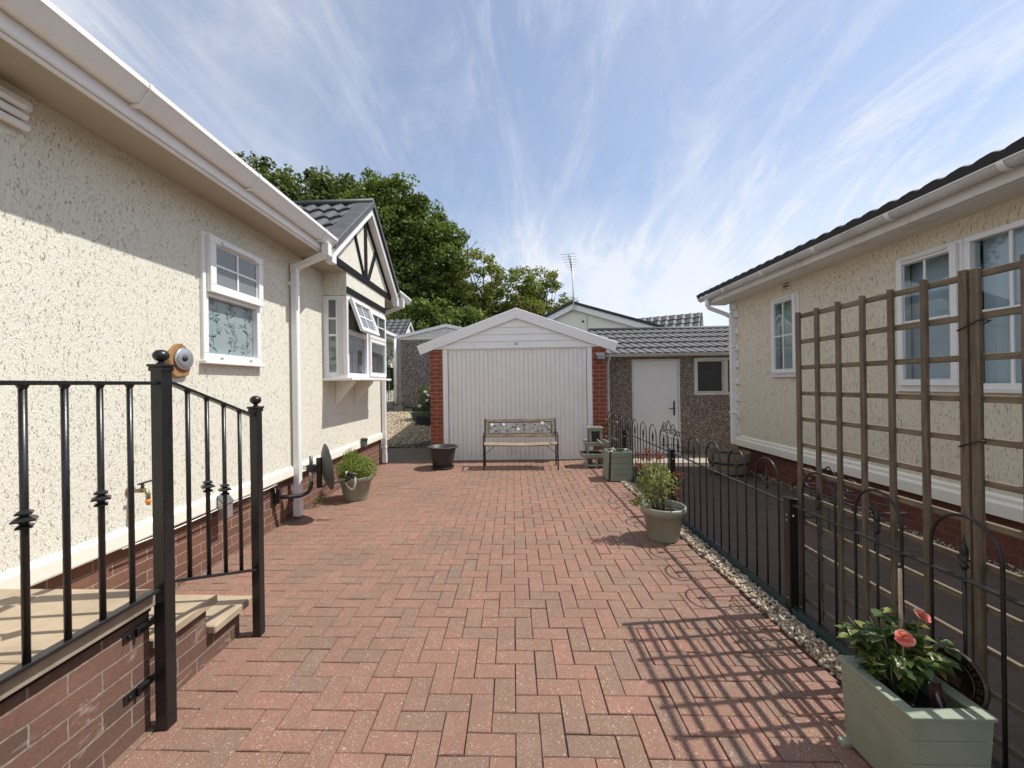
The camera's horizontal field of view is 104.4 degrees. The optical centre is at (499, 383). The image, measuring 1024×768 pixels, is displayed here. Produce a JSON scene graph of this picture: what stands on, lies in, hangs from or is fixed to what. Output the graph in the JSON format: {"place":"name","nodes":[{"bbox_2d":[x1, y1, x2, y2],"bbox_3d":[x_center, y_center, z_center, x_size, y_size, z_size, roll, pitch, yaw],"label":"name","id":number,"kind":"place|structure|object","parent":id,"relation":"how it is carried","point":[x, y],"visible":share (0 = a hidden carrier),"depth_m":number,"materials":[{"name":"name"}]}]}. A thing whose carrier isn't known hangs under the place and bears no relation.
{"place":"outdoors","nodes":[
{"label":"outdoors","id":0,"kind":"place"},
{"bbox_2d":[381,448,430,460],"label":"side path","id":1,"kind":"structure","parent":0,"point":[408,454],"depth_m":8.19,"materials":[{"name":"grey concrete"}]},
{"bbox_2d":[381,411,430,447],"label":"gravel bank","id":2,"kind":"structure","parent":0,"point":[407,434],"depth_m":10.08,"materials":[{"name":"beige gravel"}]},
{"bbox_2d":[386,403,412,411],"bbox_3d":[-3.986,0.850,12.988,2.300,0.460,0.200,-1,0,2],"label":"sleeper edging","id":3,"kind":"object","parent":2,"relation":"on","point":[390,407],"visible":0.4,"depth_m":12.91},
{"bbox_2d":[402,440,430,444],"bbox_3d":[-1.541,1.321,9.183,1.670,0.135,0.744,-1,0,-32],"label":"membrane","id":4,"kind":"object","parent":2,"relation":"on","point":[426,443],"visible":0.33,"depth_m":9.14,"materials":[{"name":"black fabric"}]},
{"bbox_2d":[410,384,430,420],"bbox_3d":[-2.050,0.539,11.682,1.070,1.104,0.527,-1,0,2],"label":"flowering plant","id":5,"kind":"object","parent":2,"relation":"on","point":[425,397],"visible":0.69,"depth_m":11.56,"materials":[{"name":"green plant"}]},
{"bbox_2d":[415,416,430,425],"bbox_3d":[-1.764,1.047,10.848,1.209,0.340,0.174,-1,0,17],"label":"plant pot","id":6,"kind":"object","parent":2,"relation":"on","point":[423,420],"visible":0.37,"depth_m":10.96,"materials":[{"name":"black plastic"}]},
{"bbox_2d":[387,401,430,410],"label":"ground","id":7,"kind":"structure","parent":0,"point":[415,409],"depth_m":13.06,"materials":[{"name":"grey"}]},
{"bbox_2d":[233,150,407,308],"bbox_3d":[-15.969,-7.972,30.188,20.845,18.861,10.570,-1,0,2],"label":"broadleaf tree","id":8,"kind":"object","parent":7,"relation":"on","point":[321,186],"visible":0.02,"depth_m":28.08,"materials":[{"name":"green plant"}]},
{"bbox_2d":[386,339,393,403],"bbox_3d":[-3.876,-0.446,13.740,0.610,2.249,0.436,-1,0,2],"label":"climbing plant","id":9,"kind":"object","parent":7,"relation":"on","point":[388,366],"visible":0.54,"depth_m":13.74,"materials":[{"name":"green plant"}]},
{"bbox_2d":[386,368,397,405],"bbox_3d":[-4.406,0.111,14.171,3.004,1.390,0.043,-1,0,2],"label":"dark fence","id":10,"kind":"object","parent":7,"relation":"on","point":[392,388],"visible":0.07,"depth_m":14.14,"materials":[{"name":"black metal"}]},
{"bbox_2d":[386,319,414,401],"bbox_3d":[-7.040,-1.172,19.508,5.600,3.994,9.900,-1,0,2],"label":"distant park home","id":11,"kind":"object","parent":7,"relation":"on","point":[396,327],"visible":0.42,"depth_m":18.66,"materials":[{"name":"white plastic"}]},
{"bbox_2d":[330,167,474,322],"bbox_3d":[-6.976,-6.257,26.532,11.098,15.162,7.877,-1,0,2],"label":"broadleaf tree","id":12,"kind":"object","parent":7,"relation":"on","point":[420,241],"visible":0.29,"depth_m":24.27,"materials":[{"name":"green plant"}]},
{"bbox_2d":[460,230,478,270],"bbox_3d":[-1.878,-8.454,25.077,1.166,2.602,0.100,-1,0,2],"label":"bare branch","id":13,"kind":"object","parent":12,"relation":"attached to","point":[467,245],"visible":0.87,"depth_m":25.07,"materials":[{"name":"brown plant"}]},
{"bbox_2d":[394,324,463,406],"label":"garage","id":14,"kind":"structure","parent":7,"relation":"on","point":[411,367],"depth_m":13.10,"materials":[{"name":"concrete"}]},
{"bbox_2d":[385,297,489,330],"bbox_3d":[-4.601,-1.781,22.481,10.073,6.140,4.984,-1,0,2],"label":"oak tree","id":15,"kind":"object","parent":7,"relation":"on","point":[465,316],"visible":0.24,"depth_m":21.35,"materials":[{"name":"green plant"}]},
{"bbox_2d":[436,246,547,317],"bbox_3d":[-0.527,-3.765,25.332,7.332,9.986,5.031,-1,0,2],"label":"oak tree","id":16,"kind":"object","parent":7,"relation":"on","point":[469,296],"visible":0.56,"depth_m":24.17,"materials":[{"name":"green plant"}]},
{"bbox_2d":[502,266,577,315],"bbox_3d":[2.723,-3.445,26.957,5.370,9.247,3.694,-1,0,2],"label":"oak tree","id":17,"kind":"object","parent":7,"relation":"on","point":[550,285],"visible":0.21,"depth_m":26.32,"materials":[{"name":"green plant"}]},
{"bbox_2d":[503,301,702,348],"bbox_3d":[5.540,-0.953,19.656,8.360,4.780,9.360,-1,0,31],"label":"park home","id":18,"kind":"object","parent":7,"relation":"on","point":[584,317],"visible":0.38,"depth_m":15.62,"materials":[{"name":"beige paint"}]},
{"bbox_2d":[560,254,575,310],"bbox_3d":[2.748,-3.972,15.794,0.623,2.202,0.682,-1,0,8],"label":"tv aerial","id":19,"kind":"object","parent":18,"relation":"attached to","point":[570,259],"visible":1,"depth_m":15.68,"materials":[{"name":"metal"}]},
{"bbox_2d":[108,460,872,767],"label":"driveway","id":20,"kind":"structure","parent":0,"point":[734,673],"depth_m":2.11,"materials":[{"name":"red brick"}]},
{"bbox_2d":[0,589,251,767],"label":"entrance platform","id":21,"kind":"structure","parent":20,"relation":"on","point":[65,707],"depth_m":1.48,"materials":[{"name":"brick"}]},
{"bbox_2d":[0,380,159,685],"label":"railing","id":22,"kind":"object","parent":21,"relation":"on","point":[25,517],"visible":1,"depth_m":1.31,"materials":[{"name":"black metal"}]},
{"bbox_2d":[123,350,176,730],"bbox_3d":[-1.439,0.650,1.632,0.110,1.591,0.160,-1,0,2],"label":"railing post","id":23,"kind":"object","parent":20,"relation":"on","point":[162,620],"visible":1,"depth_m":1.65,"materials":[{"name":"black metal"}]},
{"bbox_2d":[172,381,256,582],"bbox_3d":[-1.409,0.525,1.984,0.074,1.073,0.543,-1,0,2],"label":"stair railing","id":24,"kind":"object","parent":23,"relation":"attached to","point":[207,486],"visible":0.94,"depth_m":1.92,"materials":[{"name":"black metal"}]},
{"bbox_2d":[247,396,264,636],"bbox_3d":[-1.395,0.756,2.286,0.065,1.378,0.065,-1,0,2],"label":"railing post","id":25,"kind":"object","parent":20,"relation":"on","point":[257,533],"visible":1,"depth_m":2.26,"materials":[{"name":"black metal"}]},
{"bbox_2d":[312,496,323,505],"bbox_3d":[-2.150,1.384,4.707,0.118,0.122,0.186,-1,0,2],"label":"weed","id":26,"kind":"object","parent":20,"relation":"on","point":[318,500],"visible":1,"depth_m":4.70,"materials":[{"name":"green plant"}]},
{"bbox_2d":[334,448,378,501],"bbox_3d":[-1.791,1.123,4.989,0.559,0.648,0.510,-1,0,2],"label":"potted shrub","id":27,"kind":"object","parent":20,"relation":"on","point":[361,466],"visible":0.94,"depth_m":4.88,"materials":[{"name":"green plant"}]},
{"bbox_2d":[427,444,457,469],"bbox_3d":[-0.970,1.246,6.779,0.528,0.378,0.528,-1,0,2],"label":"plant pot","id":28,"kind":"object","parent":20,"relation":"on","point":[442,456],"visible":1,"depth_m":6.62,"materials":[{"name":"black plastic"}]},
{"bbox_2d":[416,307,617,460],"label":"garage","id":29,"kind":"structure","parent":20,"relation":"on","point":[539,367],"depth_m":7.40,"materials":[{"name":"brick"}]},
{"bbox_2d":[448,348,586,459],"bbox_3d":[0.338,0.382,7.424,2.580,2.058,0.038,-1,0,2],"label":"door","id":30,"kind":"structure","parent":29,"relation":"in","point":[512,383],"depth_m":7.41,"materials":[{"name":"white metal"}]},
{"bbox_2d":[596,352,604,359],"bbox_3d":[1.858,-0.512,7.265,0.160,0.141,0.147,-1,0,2],"label":"security light","id":31,"kind":"object","parent":29,"relation":"attached to","point":[600,355],"visible":1,"depth_m":7.21,"materials":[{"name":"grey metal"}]},
{"bbox_2d":[482,418,558,469],"bbox_3d":[0.355,1.007,6.716,1.260,0.817,0.468,-1,0,2],"label":"garden bench","id":32,"kind":"object","parent":20,"relation":"on","point":[552,428],"visible":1,"depth_m":6.84,"materials":[{"name":"wood"}]},
{"bbox_2d":[579,426,608,467],"bbox_3d":[1.618,1.063,6.733,0.472,0.665,0.372,-1,0,2],"label":"tiered planter","id":33,"kind":"object","parent":20,"relation":"on","point":[594,435],"visible":0.82,"depth_m":6.67,"materials":[{"name":"green wood"}]},
{"bbox_2d":[602,447,634,480],"bbox_3d":[1.737,1.147,5.821,0.380,0.462,0.385,-1,0,2],"label":"square planter","id":34,"kind":"object","parent":20,"relation":"on","point":[618,464],"visible":1,"depth_m":5.65,"materials":[{"name":"green wood"}]},
{"bbox_2d":[628,447,686,543],"bbox_3d":[1.425,0.986,3.593,0.527,0.826,0.394,-1,0,2],"label":"potted shrub","id":35,"kind":"object","parent":20,"relation":"on","point":[663,517],"visible":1,"depth_m":3.53,"materials":[{"name":"green plant"}]},
{"bbox_2d":[837,655,997,767],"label":"rose planter","id":36,"kind":"object","parent":20,"relation":"on","point":[886,727],"visible":0.83,"depth_m":1.33,"materials":[{"name":"green paint"}]},
{"bbox_2d":[834,604,963,702],"bbox_3d":[1.474,0.985,1.454,0.393,0.320,0.277,-1,0,2],"label":"rose bush","id":37,"kind":"object","parent":36,"relation":"on","point":[891,654],"visible":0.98,"depth_m":1.44,"materials":[{"name":"green plant"}]},
{"bbox_2d":[898,568,902,628],"bbox_3d":[1.527,0.947,1.508,0.042,0.501,0.012,-1,0,-40],"label":"cane stake","id":38,"kind":"object","parent":36,"relation":"in","point":[900,600],"visible":0.36,"depth_m":1.50,"materials":[{"name":"brown wood"}]},
{"bbox_2d":[927,683,945,707],"bbox_3d":[1.489,1.074,1.349,0.055,0.098,0.022,-1,0,-8],"label":"plant label","id":39,"kind":"object","parent":36,"relation":"on","point":[936,695],"visible":0.71,"depth_m":1.35,"materials":[{"name":"red plastic"}]},
{"bbox_2d":[928,647,990,709],"bbox_3d":[1.605,1.041,1.397,0.054,0.192,0.194,-1,0,2],"label":"memorial plaque","id":40,"kind":"object","parent":36,"relation":"on","point":[969,681],"visible":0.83,"depth_m":1.36,"materials":[{"name":"brown metal"}]},
{"bbox_2d":[49,0,1023,325],"label":"sky","id":41,"kind":"structure","parent":0,"point":[675,149],"materials":[{"name":"blue"}]},
{"bbox_2d":[633,454,708,463],"bbox_3d":[4.259,1.476,9.835,4.220,0.060,5.045,-1,0,2],"label":"concrete apron","id":42,"kind":"object","parent":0,"point":[702,458],"depth_m":7.72,"materials":[{"name":"beige concrete"}]},
{"bbox_2d":[588,326,736,454],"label":"outbuilding","id":43,"kind":"structure","parent":42,"relation":"on","point":[677,377],"depth_m":8.19,"materials":[{"name":"stone"}]},
{"bbox_2d":[633,361,677,453],"bbox_3d":[3.231,0.485,8.186,0.903,1.923,0.103,-1,0,2],"label":"door","id":44,"kind":"structure","parent":43,"relation":"in","point":[655,382],"depth_m":8.20,"materials":[{"name":"white plastic"}]},
{"bbox_2d":[694,357,729,394],"bbox_3d":[4.647,-0.165,8.171,1.276,0.766,0.082,-1,0,2],"label":"window","id":45,"kind":"structure","parent":43,"relation":"in","point":[711,375],"depth_m":8.18,"materials":[{"name":"plastic"}]},
{"bbox_2d":[661,420,691,451],"bbox_3d":[2.161,0.618,4.877,0.168,0.348,0.518,-1,0,2],"label":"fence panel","id":46,"kind":"object","parent":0,"point":[671,432],"visible":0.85,"depth_m":4.79,"materials":[{"name":"metal"}]},
{"bbox_2d":[619,481,841,685],"bbox_3d":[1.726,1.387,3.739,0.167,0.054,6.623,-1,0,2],"label":"gravel","id":47,"kind":"structure","parent":0,"point":[742,582],"depth_m":2.46,"materials":[{"name":"beige gravel"}]},
{"bbox_2d":[634,463,1023,767],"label":"path","id":48,"kind":"structure","parent":0,"point":[947,608],"depth_m":3.19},
{"bbox_2d":[622,429,626,447],"bbox_3d":[1.900,1.090,6.026,0.060,0.803,0.061,-1,0,2],"label":"fence post","id":49,"kind":"object","parent":48,"relation":"on","point":[623,438],"visible":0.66,"depth_m":6.00,"materials":[{"name":"black metal"}]},
{"bbox_2d":[606,412,622,447],"bbox_3d":[1.919,0.912,6.636,0.038,0.858,1.163,-1,0,2],"label":"bow top fence panel","id":50,"kind":"object","parent":49,"relation":"attached to","point":[616,428],"visible":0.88,"depth_m":6.58,"materials":[{"name":"black metal"}]},
{"bbox_2d":[605,418,617,440],"bbox_3d":[2.015,0.815,7.116,0.062,0.380,0.300,-1,0,-40],"label":"fence rail","id":51,"kind":"object","parent":50,"relation":"attached to","point":[608,429],"visible":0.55,"depth_m":7.14,"materials":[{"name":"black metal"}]},
{"bbox_2d":[707,448,750,477],"bbox_3d":[3.707,1.277,6.425,0.616,0.375,0.616,-1,0,2],"label":"half barrel planter","id":52,"kind":"object","parent":48,"relation":"on","point":[734,454],"visible":0.78,"depth_m":6.21,"materials":[{"name":"wood"}]},
{"bbox_3d":[1.841,0.522,1.359,0.031,1.940,0.045,-1,0,2],"label":"trellis post","id":53,"kind":"object","parent":48,"relation":"on","visible":0},
{"bbox_2d":[956,254,1023,763],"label":"trellis","id":54,"kind":"object","parent":53,"relation":"attached to","point":[981,565],"visible":0.85,"depth_m":1.48,"materials":[{"name":"brown wood"}]},
{"bbox_2d":[795,269,974,662],"bbox_3d":[1.828,0.462,1.975,0.035,1.807,0.921,-1,0,2],"label":"trellis","id":55,"kind":"object","parent":54,"relation":"attached to","point":[925,396],"visible":0.64,"depth_m":1.82,"materials":[{"name":"brown wood"}]},
{"bbox_2d":[792,466,907,556],"bbox_3d":[2.034,0.690,2.350,0.168,0.408,0.608,-1,0,2],"label":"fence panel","id":56,"kind":"object","parent":55,"relation":"attached to","point":[847,491],"visible":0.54,"depth_m":2.32,"materials":[{"name":"metal"}]},
{"bbox_2d":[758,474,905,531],"bbox_3d":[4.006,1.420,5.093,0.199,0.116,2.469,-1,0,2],"label":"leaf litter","id":57,"kind":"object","parent":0,"point":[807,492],"visible":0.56,"depth_m":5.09,"materials":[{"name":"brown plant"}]},
{"bbox_2d":[749,470,1023,575],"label":"gravel","id":58,"kind":"structure","parent":0,"point":[1021,572],"depth_m":3.77,"materials":[{"name":"grey gravel"}]},
{"label":"ground","id":59,"kind":"structure","parent":0,"visible":0},
{"bbox_2d":[0,0,410,589],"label":"park home","id":60,"kind":"object","parent":59,"relation":"on","point":[142,219],"visible":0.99,"depth_m":2.56,"materials":[{"name":"paint"}]},
{"bbox_2d":[0,85,32,131],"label":"extractor vent","id":61,"kind":"object","parent":60,"relation":"attached to","point":[13,106],"visible":1,"depth_m":1.89,"materials":[{"name":"white plastic"}]},
{"bbox_2d":[125,480,151,504],"bbox_3d":[-2.237,0.681,2.478,0.136,0.146,0.078,-1,0,2],"label":"outdoor tap","id":62,"kind":"object","parent":60,"relation":"attached to","point":[142,489],"visible":0.84,"depth_m":2.46,"materials":[{"name":"gold metal"}]},
{"bbox_2d":[166,344,193,376],"bbox_3d":[-2.276,-0.169,2.834,0.055,0.239,0.205,-1,0,2],"label":"wall ornament","id":63,"kind":"object","parent":60,"relation":"attached to","point":[181,358],"depth_m":2.82,"materials":[{"name":"orange wood"}]},
{"bbox_2d":[122,485,275,549],"bbox_3d":[-2.241,0.998,3.161,0.019,0.022,1.560,-1,0,2],"label":"cable","id":64,"kind":"object","parent":60,"relation":"attached to","point":[192,521],"visible":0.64,"depth_m":2.90,"materials":[{"name":"white plastic"}]},
{"bbox_2d":[217,494,233,520],"bbox_3d":[-2.210,0.991,3.207,0.061,0.204,0.115,-1,0,2],"label":"junction box","id":65,"kind":"object","parent":60,"relation":"attached to","point":[230,500],"visible":0.66,"depth_m":3.19,"materials":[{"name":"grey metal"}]},
{"bbox_2d":[199,230,264,366],"bbox_3d":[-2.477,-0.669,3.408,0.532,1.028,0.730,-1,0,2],"label":"window","id":66,"kind":"structure","parent":60,"relation":"in","point":[230,276],"depth_m":3.34,"materials":[{"name":"white plastic"}]},
{"bbox_2d":[271,444,356,507],"bbox_3d":[-1.947,0.936,4.237,0.814,0.586,0.402,-1,0,-18],"label":"satellite dish","id":67,"kind":"object","parent":60,"relation":"attached to","point":[322,466],"visible":1,"depth_m":4.16,"materials":[{"name":"metal"}]},
{"bbox_2d":[361,438,367,447],"bbox_3d":[-2.100,0.912,6.178,0.077,0.140,0.120,-1,0,2],"label":"socket box","id":68,"kind":"object","parent":60,"relation":"attached to","point":[363,442],"visible":1,"depth_m":6.13,"materials":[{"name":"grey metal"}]},
{"bbox_2d":[783,496,798,614],"bbox_3d":[1.773,1.092,2.409,0.060,0.803,0.061,-1,0,2],"label":"fence post","id":69,"kind":"object","parent":59,"relation":"on","point":[791,560],"visible":0.9,"depth_m":2.38,"materials":[{"name":"black metal"}]},
{"bbox_2d":[631,479,993,767],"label":"gravel board","id":70,"kind":"object","parent":59,"relation":"on","point":[821,634],"visible":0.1,"depth_m":2.55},
{"bbox_2d":[624,417,668,499],"bbox_3d":[1.866,0.913,5.121,0.038,0.858,1.761,-1,0,2],"label":"bow top fence panel","id":71,"kind":"object","parent":70,"relation":"on","point":[646,441],"visible":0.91,"depth_m":5.03,"materials":[{"name":"black metal"}]},
{"bbox_2d":[669,449,675,500],"bbox_3d":[1.836,1.091,4.212,0.060,0.803,0.061,-1,0,2],"label":"fence post","id":72,"kind":"object","parent":70,"relation":"on","point":[670,467],"visible":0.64,"depth_m":4.19,"materials":[{"name":"black metal"}]},
{"bbox_2d":[672,431,784,598],"bbox_3d":[1.803,0.914,3.312,0.038,0.858,1.751,-1,0,2],"label":"bow top fence panel","id":73,"kind":"object","parent":70,"relation":"on","point":[779,499],"visible":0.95,"depth_m":2.99,"materials":[{"name":"black metal"}]},
{"bbox_2d":[792,471,1023,767],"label":"bow top fence panel","id":74,"kind":"object","parent":70,"relation":"on","point":[963,558],"visible":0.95,"depth_m":1.64,"materials":[{"name":"black metal"}]},
{"bbox_2d":[696,136,1023,570],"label":"neighbouring park home","id":75,"kind":"object","parent":59,"relation":"on","point":[954,222],"visible":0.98,"depth_m":3.96,"materials":[{"name":"beige paint"}]},
{"bbox_2d":[771,292,799,376],"bbox_3d":[4.101,-0.678,5.665,0.151,1.158,0.574,-1,0,2],"label":"window","id":76,"kind":"structure","parent":75,"relation":"in","point":[783,309],"depth_m":5.76,"materials":[{"name":"white plastic"}]},
{"bbox_2d":[896,238,962,391],"bbox_3d":[4.056,-0.592,3.710,0.196,1.328,0.614,-1,0,2],"label":"window","id":77,"kind":"structure","parent":75,"relation":"in","point":[944,261],"depth_m":3.76,"materials":[{"name":"white plastic"}]},
{"bbox_2d":[963,218,1023,393],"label":"window","id":78,"kind":"structure","parent":75,"relation":"in","point":[1004,244],"depth_m":3.24,"materials":[{"name":"white plastic"}]}
]}

